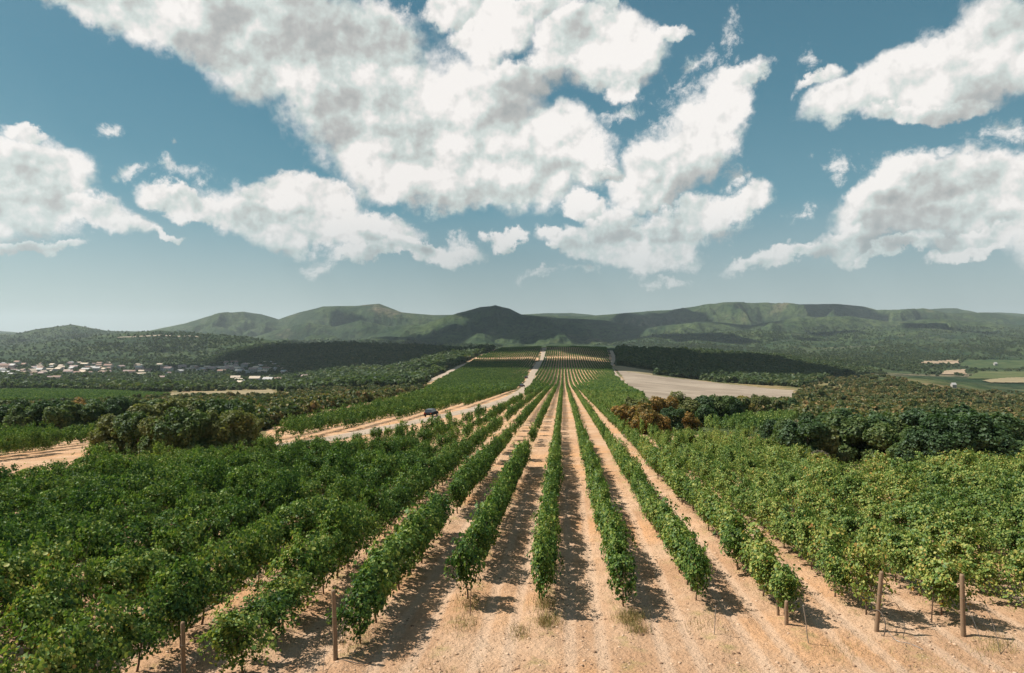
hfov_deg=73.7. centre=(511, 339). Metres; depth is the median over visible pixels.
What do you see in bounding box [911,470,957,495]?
grapevine
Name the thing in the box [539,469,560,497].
grapevine
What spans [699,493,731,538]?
grapevine
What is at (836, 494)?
grapevine
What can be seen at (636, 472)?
grapevine
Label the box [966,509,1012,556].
grapevine
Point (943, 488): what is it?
grapevine
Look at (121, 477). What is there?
grapevine
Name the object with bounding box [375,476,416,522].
grapevine
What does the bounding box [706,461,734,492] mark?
grapevine
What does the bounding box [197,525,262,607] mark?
grapevine
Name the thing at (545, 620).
dry grass
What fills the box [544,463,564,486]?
grapevine
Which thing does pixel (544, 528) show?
grapevine
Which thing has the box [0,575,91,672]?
grapevine
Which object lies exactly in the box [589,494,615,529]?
grapevine
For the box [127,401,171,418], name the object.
tree
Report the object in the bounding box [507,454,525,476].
grapevine
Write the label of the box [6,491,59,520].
grapevine
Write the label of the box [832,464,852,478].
grapevine
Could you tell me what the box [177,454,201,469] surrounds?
grapevine
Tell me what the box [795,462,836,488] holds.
grapevine
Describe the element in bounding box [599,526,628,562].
grapevine
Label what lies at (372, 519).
grapevine
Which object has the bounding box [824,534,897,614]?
grapevine
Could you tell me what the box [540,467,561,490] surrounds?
grapevine
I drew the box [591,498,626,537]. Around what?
grapevine
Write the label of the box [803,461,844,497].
grapevine
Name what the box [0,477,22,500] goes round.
grapevine
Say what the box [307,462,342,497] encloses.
grapevine
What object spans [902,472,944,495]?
grapevine
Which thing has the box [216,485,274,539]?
grapevine
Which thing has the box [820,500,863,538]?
grapevine
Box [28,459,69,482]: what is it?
grapevine
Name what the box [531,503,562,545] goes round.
grapevine
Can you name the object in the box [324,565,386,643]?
grapevine
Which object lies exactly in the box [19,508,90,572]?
grapevine
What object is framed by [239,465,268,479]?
grapevine
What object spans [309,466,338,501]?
grapevine
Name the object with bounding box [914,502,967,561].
grapevine
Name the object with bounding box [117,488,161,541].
grapevine
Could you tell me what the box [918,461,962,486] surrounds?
grapevine
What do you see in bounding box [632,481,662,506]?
grapevine
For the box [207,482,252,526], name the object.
grapevine
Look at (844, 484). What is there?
grapevine
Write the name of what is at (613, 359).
path
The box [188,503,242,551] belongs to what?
grapevine
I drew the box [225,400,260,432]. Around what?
tree
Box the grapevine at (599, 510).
[593,495,615,538]
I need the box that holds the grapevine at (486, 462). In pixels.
[469,450,491,484]
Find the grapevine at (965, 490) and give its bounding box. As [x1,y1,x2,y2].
[938,481,988,507]
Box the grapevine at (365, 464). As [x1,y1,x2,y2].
[348,456,368,474]
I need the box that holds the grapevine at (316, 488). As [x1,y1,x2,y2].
[298,476,323,501]
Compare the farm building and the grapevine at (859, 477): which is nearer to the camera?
the grapevine at (859, 477)
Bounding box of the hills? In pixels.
[0,302,1023,378]
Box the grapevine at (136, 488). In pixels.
[104,467,158,505]
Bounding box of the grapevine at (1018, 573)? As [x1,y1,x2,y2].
[983,541,1023,596]
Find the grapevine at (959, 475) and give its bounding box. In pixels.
[948,464,993,502]
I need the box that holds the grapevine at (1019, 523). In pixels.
[1012,499,1023,529]
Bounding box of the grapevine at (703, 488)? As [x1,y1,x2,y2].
[689,483,725,518]
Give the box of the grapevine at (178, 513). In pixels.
[150,501,197,541]
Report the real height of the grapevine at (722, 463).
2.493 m
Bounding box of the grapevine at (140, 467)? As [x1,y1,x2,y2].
[121,456,157,483]
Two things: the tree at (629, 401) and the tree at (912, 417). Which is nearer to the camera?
the tree at (912, 417)
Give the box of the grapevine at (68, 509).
[35,496,88,527]
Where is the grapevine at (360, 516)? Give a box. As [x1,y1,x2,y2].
[324,499,377,567]
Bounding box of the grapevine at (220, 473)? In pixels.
[196,457,234,496]
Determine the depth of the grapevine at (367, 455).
46.27 m
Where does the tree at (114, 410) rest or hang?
on the ground at (588, 583)
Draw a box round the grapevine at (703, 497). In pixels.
[694,485,718,530]
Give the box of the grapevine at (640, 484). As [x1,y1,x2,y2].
[629,477,657,503]
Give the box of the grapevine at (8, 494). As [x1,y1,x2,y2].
[0,481,31,519]
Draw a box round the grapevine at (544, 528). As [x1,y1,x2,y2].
[532,513,560,567]
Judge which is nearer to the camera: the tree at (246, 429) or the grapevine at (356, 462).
the grapevine at (356, 462)
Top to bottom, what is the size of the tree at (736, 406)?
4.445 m
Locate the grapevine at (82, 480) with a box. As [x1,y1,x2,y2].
[50,472,91,502]
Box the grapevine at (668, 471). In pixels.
[663,463,685,494]
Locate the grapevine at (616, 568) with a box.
[605,540,640,606]
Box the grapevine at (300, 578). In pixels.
[243,555,320,625]
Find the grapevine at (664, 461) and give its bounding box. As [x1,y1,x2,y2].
[656,445,678,480]
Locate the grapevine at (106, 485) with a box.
[84,474,129,504]
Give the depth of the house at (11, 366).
1245.71 m
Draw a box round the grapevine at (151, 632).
[93,581,183,672]
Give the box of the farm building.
[950,383,956,387]
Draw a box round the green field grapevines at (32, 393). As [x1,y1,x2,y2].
[0,388,169,400]
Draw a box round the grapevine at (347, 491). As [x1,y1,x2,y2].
[322,472,365,509]
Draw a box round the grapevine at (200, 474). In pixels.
[172,466,217,507]
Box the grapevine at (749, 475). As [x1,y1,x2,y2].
[737,464,766,487]
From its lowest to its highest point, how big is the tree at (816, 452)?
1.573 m
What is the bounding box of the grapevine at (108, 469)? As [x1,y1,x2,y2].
[95,453,130,483]
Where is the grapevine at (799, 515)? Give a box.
[772,501,823,557]
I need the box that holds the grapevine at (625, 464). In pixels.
[622,456,637,478]
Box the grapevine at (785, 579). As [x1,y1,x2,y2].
[759,556,809,613]
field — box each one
[170,389,274,394]
[609,365,652,374]
[618,371,792,399]
[692,412,795,435]
[921,360,958,363]
[942,369,966,373]
[960,359,1023,368]
[967,371,1023,378]
[984,377,1023,382]
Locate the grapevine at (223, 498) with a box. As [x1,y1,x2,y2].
[198,487,239,529]
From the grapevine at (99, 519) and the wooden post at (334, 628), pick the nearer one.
the wooden post at (334, 628)
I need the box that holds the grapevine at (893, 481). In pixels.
[879,470,922,507]
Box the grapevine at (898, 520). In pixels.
[881,500,919,530]
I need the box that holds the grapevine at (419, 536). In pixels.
[382,505,431,574]
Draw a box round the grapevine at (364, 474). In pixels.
[351,462,385,496]
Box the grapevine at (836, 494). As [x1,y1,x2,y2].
[825,480,855,505]
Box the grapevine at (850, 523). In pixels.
[823,513,882,552]
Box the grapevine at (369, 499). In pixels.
[358,484,394,537]
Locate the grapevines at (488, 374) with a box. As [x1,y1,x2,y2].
[411,345,643,393]
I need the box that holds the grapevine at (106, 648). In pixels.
[35,584,145,672]
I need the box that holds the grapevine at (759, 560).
[736,537,783,596]
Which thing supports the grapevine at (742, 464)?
on the ground at (588, 583)
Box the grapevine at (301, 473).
[289,466,315,490]
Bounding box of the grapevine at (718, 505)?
[712,490,740,532]
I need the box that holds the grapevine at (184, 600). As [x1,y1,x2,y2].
[143,551,214,647]
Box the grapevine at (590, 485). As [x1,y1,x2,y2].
[585,472,609,497]
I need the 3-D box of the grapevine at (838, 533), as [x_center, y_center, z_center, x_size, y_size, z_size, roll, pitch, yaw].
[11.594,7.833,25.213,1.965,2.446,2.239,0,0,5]
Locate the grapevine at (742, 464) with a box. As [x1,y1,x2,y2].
[729,453,755,479]
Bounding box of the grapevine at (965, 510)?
[945,500,1005,535]
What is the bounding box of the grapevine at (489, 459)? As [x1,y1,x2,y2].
[470,447,495,473]
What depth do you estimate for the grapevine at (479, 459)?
45.76 m
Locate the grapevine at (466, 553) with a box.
[443,532,487,598]
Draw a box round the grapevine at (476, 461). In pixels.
[466,456,487,491]
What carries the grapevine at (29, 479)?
on the ground at (588, 583)
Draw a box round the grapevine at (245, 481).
[224,463,266,501]
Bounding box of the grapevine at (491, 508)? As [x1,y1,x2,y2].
[472,499,501,535]
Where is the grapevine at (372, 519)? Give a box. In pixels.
[354,502,385,554]
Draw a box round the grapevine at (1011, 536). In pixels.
[984,525,1023,565]
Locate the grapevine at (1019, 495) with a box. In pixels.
[1011,477,1023,513]
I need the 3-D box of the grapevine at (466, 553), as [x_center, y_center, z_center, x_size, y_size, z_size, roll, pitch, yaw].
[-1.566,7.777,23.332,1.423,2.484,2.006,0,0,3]
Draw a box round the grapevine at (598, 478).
[587,471,607,500]
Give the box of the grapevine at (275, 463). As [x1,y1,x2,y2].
[258,453,286,470]
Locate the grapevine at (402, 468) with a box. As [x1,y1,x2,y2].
[392,457,410,475]
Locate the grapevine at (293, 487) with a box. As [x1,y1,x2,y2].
[265,467,309,525]
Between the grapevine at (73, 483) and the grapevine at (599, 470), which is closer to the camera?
the grapevine at (73, 483)
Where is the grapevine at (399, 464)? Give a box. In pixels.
[384,451,405,485]
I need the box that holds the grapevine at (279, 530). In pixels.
[242,513,296,575]
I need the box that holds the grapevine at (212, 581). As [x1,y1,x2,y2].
[170,534,244,624]
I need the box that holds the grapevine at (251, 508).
[216,495,269,545]
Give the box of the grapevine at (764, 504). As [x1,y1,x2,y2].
[756,490,797,539]
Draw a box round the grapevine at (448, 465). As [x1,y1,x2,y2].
[434,453,455,485]
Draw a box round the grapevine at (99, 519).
[65,511,122,559]
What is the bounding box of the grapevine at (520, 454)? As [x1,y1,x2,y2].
[506,444,525,482]
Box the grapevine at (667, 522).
[651,508,697,558]
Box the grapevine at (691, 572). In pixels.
[679,532,713,599]
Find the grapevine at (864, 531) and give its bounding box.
[855,515,900,560]
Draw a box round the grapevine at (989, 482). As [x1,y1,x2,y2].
[966,471,1004,508]
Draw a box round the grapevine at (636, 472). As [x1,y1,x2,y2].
[630,463,648,487]
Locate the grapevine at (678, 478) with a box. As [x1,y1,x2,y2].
[672,465,690,504]
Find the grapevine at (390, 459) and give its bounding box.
[364,450,399,487]
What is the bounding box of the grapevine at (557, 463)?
[544,454,564,482]
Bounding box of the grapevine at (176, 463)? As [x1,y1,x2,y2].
[154,458,187,475]
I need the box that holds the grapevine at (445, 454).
[432,447,457,466]
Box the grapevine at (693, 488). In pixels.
[684,472,712,515]
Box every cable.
[323,622,331,669]
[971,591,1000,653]
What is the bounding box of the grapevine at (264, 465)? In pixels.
[250,460,279,476]
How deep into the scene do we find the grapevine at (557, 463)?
43.64 m
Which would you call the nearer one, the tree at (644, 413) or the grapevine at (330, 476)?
the grapevine at (330, 476)
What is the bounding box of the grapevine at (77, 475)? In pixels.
[56,469,84,478]
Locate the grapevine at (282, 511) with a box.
[265,495,319,550]
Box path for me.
[610,351,649,399]
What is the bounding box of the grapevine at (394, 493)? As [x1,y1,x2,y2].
[376,485,410,529]
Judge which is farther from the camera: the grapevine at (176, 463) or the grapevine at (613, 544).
the grapevine at (176, 463)
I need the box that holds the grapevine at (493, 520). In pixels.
[462,501,500,552]
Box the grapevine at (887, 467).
[873,463,907,475]
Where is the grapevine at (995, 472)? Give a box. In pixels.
[976,460,1014,482]
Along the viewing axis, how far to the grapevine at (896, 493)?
34.39 m
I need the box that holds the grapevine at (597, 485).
[589,481,610,509]
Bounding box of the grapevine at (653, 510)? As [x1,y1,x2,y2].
[648,491,672,541]
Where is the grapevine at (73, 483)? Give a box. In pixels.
[48,479,101,507]
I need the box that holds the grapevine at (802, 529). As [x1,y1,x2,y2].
[780,515,839,569]
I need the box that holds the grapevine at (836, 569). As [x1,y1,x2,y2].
[812,536,861,596]
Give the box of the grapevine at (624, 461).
[618,453,633,483]
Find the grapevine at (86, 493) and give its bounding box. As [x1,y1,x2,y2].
[65,483,109,521]
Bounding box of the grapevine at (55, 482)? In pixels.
[29,467,76,494]
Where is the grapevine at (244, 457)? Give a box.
[227,450,253,466]
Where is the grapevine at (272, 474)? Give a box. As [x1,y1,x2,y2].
[252,469,277,508]
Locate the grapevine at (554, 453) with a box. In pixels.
[544,447,560,468]
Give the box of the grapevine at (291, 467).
[259,465,299,489]
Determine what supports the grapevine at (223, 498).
on the ground at (588, 583)
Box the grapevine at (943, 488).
[916,479,967,498]
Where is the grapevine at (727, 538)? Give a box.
[718,520,753,569]
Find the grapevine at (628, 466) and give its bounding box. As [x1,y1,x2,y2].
[620,455,643,486]
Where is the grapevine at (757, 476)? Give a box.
[743,468,778,489]
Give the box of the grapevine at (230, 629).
[190,587,281,672]
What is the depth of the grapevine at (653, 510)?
31.63 m
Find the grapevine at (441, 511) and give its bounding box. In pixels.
[416,492,448,542]
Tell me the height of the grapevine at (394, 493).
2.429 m
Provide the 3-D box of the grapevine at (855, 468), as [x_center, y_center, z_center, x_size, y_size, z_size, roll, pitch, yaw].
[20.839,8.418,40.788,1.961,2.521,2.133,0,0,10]
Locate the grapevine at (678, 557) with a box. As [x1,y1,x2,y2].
[670,528,711,584]
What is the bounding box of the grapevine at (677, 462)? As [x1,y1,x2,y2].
[664,453,688,473]
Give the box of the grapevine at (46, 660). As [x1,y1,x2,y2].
[0,618,97,672]
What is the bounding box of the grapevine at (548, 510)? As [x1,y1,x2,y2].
[530,499,559,531]
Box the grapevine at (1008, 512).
[984,495,1023,535]
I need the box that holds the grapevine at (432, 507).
[405,499,444,548]
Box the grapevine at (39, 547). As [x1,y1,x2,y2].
[4,532,79,595]
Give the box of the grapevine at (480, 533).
[460,500,493,570]
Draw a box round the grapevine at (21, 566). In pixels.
[0,537,40,634]
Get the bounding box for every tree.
[0,403,44,429]
[0,404,10,420]
[6,398,30,408]
[22,398,59,428]
[42,404,86,436]
[48,399,71,405]
[59,400,106,434]
[71,397,86,405]
[85,398,103,404]
[87,413,126,454]
[90,404,122,420]
[102,394,131,413]
[112,411,148,456]
[125,396,147,412]
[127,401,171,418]
[136,406,195,459]
[137,415,165,455]
[146,398,165,406]
[161,398,201,416]
[174,409,223,454]
[188,397,227,418]
[201,407,246,453]
[220,398,239,409]
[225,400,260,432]
[230,407,258,447]
[253,418,265,439]
[608,405,621,421]
[614,404,637,429]
[624,396,650,408]
[630,402,662,433]
[649,396,678,413]
[654,414,671,433]
[659,406,684,432]
[669,391,700,416]
[681,411,702,430]
[694,395,718,415]
[694,404,720,426]
[709,394,736,419]
[728,396,742,414]
[738,395,755,412]
[750,393,770,411]
[750,417,783,443]
[768,417,792,446]
[771,396,786,409]
[776,418,830,455]
[786,398,796,404]
[797,411,833,427]
[805,421,850,463]
[811,450,828,459]
[820,413,875,462]
[831,407,857,418]
[838,408,897,465]
[859,420,902,464]
[866,410,907,433]
[885,425,924,461]
[890,427,957,466]
[898,407,952,427]
[918,413,989,457]
[944,402,981,415]
[946,409,1017,459]
[956,412,1023,459]
[984,413,1023,438]
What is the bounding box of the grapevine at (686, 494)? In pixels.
[675,476,700,510]
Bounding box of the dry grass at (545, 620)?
[147,481,1022,672]
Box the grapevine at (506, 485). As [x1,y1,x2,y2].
[489,477,512,508]
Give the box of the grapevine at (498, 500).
[482,490,507,531]
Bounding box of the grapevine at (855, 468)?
[841,460,874,478]
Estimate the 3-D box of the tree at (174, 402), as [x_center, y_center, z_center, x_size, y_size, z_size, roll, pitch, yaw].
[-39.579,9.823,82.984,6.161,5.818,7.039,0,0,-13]
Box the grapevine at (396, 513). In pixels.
[371,494,404,536]
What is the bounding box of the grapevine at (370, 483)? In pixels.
[353,475,379,509]
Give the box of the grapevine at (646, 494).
[638,486,659,524]
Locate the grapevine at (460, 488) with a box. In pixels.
[445,475,469,513]
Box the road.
[276,348,546,445]
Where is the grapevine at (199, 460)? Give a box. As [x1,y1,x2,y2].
[185,453,214,472]
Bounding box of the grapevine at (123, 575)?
[79,543,165,618]
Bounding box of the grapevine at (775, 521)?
[763,498,794,548]
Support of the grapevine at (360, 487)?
on the ground at (588, 583)
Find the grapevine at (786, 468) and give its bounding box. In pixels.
[777,460,800,475]
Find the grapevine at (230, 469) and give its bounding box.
[208,458,241,497]
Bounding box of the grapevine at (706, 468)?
[695,457,717,484]
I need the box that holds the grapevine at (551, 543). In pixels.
[532,522,564,586]
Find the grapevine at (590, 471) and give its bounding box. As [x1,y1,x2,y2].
[585,466,596,486]
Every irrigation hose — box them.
[337,658,373,663]
[869,609,885,635]
[886,602,906,646]
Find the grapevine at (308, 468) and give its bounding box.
[293,459,317,488]
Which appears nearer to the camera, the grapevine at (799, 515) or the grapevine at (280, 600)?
the grapevine at (280, 600)
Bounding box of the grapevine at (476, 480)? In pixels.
[457,455,484,496]
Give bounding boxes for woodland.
[0,324,1023,375]
[0,338,886,391]
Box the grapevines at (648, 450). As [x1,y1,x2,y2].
[0,421,710,475]
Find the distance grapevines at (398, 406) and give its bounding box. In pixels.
[0,387,798,444]
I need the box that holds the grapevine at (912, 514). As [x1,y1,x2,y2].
[884,500,948,540]
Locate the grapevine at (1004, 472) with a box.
[997,467,1023,487]
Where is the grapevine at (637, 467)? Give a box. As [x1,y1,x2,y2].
[627,462,647,482]
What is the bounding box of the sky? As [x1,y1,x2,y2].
[0,0,1023,332]
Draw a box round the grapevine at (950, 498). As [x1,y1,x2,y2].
[925,490,982,520]
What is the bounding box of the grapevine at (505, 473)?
[499,463,516,505]
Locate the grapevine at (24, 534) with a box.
[0,517,47,561]
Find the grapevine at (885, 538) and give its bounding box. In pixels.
[853,516,924,581]
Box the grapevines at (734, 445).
[0,423,1023,671]
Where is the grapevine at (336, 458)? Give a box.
[316,446,358,482]
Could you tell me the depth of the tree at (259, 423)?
72.79 m
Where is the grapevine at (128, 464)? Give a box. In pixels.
[119,457,146,474]
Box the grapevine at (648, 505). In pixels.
[642,493,668,532]
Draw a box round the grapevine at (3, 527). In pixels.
[0,515,18,578]
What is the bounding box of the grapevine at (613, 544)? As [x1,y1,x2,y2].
[599,522,631,586]
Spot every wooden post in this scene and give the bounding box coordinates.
[180,621,185,672]
[331,589,337,660]
[776,598,779,615]
[784,600,788,624]
[874,571,883,631]
[931,587,933,622]
[959,574,965,636]
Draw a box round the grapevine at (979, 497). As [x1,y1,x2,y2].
[961,488,1016,524]
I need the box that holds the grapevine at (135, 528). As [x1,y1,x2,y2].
[88,517,157,567]
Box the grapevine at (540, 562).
[526,527,561,601]
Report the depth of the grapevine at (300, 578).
20.73 m
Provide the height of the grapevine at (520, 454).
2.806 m
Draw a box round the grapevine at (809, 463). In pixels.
[797,459,823,491]
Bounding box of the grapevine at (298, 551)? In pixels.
[262,528,332,607]
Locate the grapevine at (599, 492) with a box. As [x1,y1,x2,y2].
[590,481,609,510]
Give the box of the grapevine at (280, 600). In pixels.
[240,577,301,645]
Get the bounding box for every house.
[9,363,17,368]
[92,367,100,370]
[103,364,112,367]
[135,366,143,370]
[164,366,173,371]
[240,362,247,367]
[248,367,257,372]
[249,375,260,379]
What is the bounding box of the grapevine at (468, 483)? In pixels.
[446,467,472,507]
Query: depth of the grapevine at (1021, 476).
37.04 m
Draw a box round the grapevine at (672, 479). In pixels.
[664,468,687,499]
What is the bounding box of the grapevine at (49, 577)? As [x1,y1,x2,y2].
[17,548,103,640]
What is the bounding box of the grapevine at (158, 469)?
[147,462,171,479]
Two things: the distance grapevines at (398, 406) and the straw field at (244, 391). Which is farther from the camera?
the straw field at (244, 391)
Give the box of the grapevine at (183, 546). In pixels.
[140,523,207,583]
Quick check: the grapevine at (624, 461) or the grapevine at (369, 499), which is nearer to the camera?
the grapevine at (369, 499)
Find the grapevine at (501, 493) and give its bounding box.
[484,486,507,516]
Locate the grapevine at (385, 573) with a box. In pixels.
[350,547,399,622]
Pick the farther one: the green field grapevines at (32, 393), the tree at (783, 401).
the green field grapevines at (32, 393)
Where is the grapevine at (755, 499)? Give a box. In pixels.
[740,482,780,529]
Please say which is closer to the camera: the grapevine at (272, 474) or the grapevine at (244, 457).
the grapevine at (272, 474)
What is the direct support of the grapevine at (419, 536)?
on the ground at (588, 583)
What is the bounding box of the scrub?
[0,370,1023,431]
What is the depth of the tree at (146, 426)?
62.29 m
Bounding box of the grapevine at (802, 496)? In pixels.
[795,480,837,520]
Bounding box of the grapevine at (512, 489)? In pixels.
[491,469,516,498]
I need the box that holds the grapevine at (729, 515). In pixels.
[706,502,756,558]
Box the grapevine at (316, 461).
[292,448,329,476]
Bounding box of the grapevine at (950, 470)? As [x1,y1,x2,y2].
[932,460,969,488]
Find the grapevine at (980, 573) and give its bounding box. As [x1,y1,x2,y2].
[955,543,1017,596]
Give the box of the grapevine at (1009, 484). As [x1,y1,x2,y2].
[984,471,1023,506]
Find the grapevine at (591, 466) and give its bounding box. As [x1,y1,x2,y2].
[585,455,602,478]
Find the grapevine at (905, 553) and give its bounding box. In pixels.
[884,524,945,595]
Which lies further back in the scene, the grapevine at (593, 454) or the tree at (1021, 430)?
the tree at (1021, 430)
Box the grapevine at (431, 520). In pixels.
[393,502,445,562]
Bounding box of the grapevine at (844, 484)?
[826,472,878,515]
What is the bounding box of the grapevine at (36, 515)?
[0,503,53,547]
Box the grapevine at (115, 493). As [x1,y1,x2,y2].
[83,484,132,522]
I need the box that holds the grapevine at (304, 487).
[283,475,314,521]
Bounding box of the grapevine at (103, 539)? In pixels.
[55,512,137,597]
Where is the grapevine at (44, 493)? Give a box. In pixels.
[18,483,79,519]
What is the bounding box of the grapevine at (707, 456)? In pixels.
[691,451,715,476]
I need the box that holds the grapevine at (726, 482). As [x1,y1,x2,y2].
[720,480,741,507]
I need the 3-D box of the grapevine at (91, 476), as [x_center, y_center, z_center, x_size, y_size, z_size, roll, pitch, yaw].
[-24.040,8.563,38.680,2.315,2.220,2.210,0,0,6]
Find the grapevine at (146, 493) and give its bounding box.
[126,478,178,517]
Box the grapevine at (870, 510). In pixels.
[859,498,910,525]
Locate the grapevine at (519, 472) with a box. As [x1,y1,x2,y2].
[508,456,522,479]
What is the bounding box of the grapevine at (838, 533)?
[792,515,856,576]
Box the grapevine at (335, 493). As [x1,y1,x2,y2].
[313,485,344,534]
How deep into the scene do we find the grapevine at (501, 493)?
33.32 m
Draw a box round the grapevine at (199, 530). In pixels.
[159,503,223,561]
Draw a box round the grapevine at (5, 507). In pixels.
[0,499,26,520]
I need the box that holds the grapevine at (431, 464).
[408,450,445,484]
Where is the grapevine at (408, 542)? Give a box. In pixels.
[377,522,422,589]
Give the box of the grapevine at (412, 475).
[395,459,429,507]
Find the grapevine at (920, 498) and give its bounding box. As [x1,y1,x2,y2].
[895,488,946,517]
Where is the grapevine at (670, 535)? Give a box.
[661,516,699,572]
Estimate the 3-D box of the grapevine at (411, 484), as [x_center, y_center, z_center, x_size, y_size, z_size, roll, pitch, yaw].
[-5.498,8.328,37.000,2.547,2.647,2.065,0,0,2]
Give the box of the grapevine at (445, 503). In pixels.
[423,488,456,533]
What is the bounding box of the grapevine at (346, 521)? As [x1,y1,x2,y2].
[306,494,372,577]
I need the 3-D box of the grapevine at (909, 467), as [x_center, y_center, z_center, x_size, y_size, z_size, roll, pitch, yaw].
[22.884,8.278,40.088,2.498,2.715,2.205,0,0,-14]
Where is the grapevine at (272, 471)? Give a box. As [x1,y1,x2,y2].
[258,466,290,481]
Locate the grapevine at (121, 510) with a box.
[85,492,136,535]
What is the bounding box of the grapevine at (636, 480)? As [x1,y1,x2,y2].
[630,470,650,498]
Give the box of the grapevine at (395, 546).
[363,530,409,600]
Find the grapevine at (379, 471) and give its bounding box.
[368,463,396,495]
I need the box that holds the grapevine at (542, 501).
[537,485,559,513]
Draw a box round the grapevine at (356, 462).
[346,459,368,475]
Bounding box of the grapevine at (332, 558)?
[300,526,359,593]
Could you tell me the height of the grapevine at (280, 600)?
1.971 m
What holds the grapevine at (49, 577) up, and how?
on the ground at (588, 583)
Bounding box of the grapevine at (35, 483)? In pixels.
[8,471,50,499]
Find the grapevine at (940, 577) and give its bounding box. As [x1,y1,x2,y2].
[903,541,1001,614]
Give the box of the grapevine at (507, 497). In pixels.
[486,479,511,521]
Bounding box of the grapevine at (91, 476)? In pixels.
[72,471,105,483]
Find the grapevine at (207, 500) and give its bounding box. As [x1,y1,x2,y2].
[164,484,218,523]
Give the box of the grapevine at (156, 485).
[125,478,166,507]
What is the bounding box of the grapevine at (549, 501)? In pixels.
[540,486,559,519]
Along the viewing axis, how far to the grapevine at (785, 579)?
21.64 m
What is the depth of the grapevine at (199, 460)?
40.21 m
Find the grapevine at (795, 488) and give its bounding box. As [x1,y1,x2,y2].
[779,476,825,516]
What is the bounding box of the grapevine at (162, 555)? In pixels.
[111,539,185,609]
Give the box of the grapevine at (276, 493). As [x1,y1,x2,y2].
[246,474,289,517]
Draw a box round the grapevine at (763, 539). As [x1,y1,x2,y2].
[731,520,782,581]
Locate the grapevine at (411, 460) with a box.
[395,451,416,472]
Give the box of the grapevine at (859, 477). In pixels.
[849,468,888,494]
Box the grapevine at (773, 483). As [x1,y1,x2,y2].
[765,472,793,507]
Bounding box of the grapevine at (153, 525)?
[123,510,178,551]
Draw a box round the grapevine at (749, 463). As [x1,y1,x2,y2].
[737,457,768,479]
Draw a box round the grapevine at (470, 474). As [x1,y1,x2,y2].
[451,462,477,501]
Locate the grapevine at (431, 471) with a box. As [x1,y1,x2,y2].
[414,462,439,498]
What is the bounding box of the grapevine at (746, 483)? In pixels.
[729,471,754,513]
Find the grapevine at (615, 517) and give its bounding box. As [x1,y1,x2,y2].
[601,501,636,550]
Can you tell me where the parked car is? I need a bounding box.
[424,409,438,416]
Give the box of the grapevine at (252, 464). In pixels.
[225,461,262,483]
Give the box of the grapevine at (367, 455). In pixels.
[350,448,374,471]
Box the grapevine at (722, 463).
[706,457,731,490]
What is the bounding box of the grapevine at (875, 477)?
[861,467,896,504]
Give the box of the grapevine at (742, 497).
[733,486,769,521]
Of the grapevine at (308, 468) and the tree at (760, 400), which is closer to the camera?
the grapevine at (308, 468)
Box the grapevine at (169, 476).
[145,463,186,509]
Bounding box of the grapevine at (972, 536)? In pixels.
[930,517,1002,579]
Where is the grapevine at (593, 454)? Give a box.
[585,452,598,476]
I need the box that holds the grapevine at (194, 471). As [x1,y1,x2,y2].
[172,465,207,491]
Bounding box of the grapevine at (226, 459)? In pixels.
[217,451,245,468]
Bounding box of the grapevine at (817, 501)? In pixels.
[804,490,845,522]
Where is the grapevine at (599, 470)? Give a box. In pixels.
[587,463,605,485]
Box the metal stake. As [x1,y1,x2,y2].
[803,605,808,642]
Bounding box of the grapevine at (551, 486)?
[540,476,558,497]
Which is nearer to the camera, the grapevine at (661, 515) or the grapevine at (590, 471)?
the grapevine at (661, 515)
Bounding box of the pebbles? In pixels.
[0,471,1023,672]
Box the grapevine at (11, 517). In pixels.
[0,511,21,535]
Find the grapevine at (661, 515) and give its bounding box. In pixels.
[652,495,679,549]
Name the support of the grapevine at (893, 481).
on the ground at (588, 583)
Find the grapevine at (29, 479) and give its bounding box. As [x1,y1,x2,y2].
[6,475,45,492]
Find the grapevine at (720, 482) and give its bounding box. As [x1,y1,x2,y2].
[710,466,738,499]
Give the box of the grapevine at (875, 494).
[843,481,888,518]
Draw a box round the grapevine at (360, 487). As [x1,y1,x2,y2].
[340,474,366,504]
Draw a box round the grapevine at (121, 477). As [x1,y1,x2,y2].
[99,469,137,505]
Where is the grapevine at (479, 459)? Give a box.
[470,452,485,487]
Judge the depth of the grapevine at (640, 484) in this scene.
38.09 m
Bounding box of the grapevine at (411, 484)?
[388,469,429,507]
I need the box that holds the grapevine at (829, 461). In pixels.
[822,457,846,479]
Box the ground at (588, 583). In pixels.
[0,347,1023,672]
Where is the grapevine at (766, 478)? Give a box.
[753,468,786,491]
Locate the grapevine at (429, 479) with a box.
[414,474,441,503]
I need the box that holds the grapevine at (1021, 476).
[1013,470,1023,483]
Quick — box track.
[429,362,468,381]
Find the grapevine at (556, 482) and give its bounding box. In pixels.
[542,469,560,502]
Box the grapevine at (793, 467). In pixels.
[790,464,800,478]
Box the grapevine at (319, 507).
[301,498,338,536]
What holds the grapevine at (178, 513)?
on the ground at (588, 583)
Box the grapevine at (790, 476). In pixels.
[773,470,814,510]
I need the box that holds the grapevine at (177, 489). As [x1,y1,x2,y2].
[157,476,204,524]
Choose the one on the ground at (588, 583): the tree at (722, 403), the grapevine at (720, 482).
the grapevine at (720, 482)
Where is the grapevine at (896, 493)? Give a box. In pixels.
[878,485,930,507]
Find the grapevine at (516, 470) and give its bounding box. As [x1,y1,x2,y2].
[499,454,521,480]
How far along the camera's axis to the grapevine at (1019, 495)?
33.63 m
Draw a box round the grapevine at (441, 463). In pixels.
[429,454,449,488]
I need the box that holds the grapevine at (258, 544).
[231,510,288,587]
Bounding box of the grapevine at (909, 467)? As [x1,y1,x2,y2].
[883,457,926,479]
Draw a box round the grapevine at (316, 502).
[283,491,334,544]

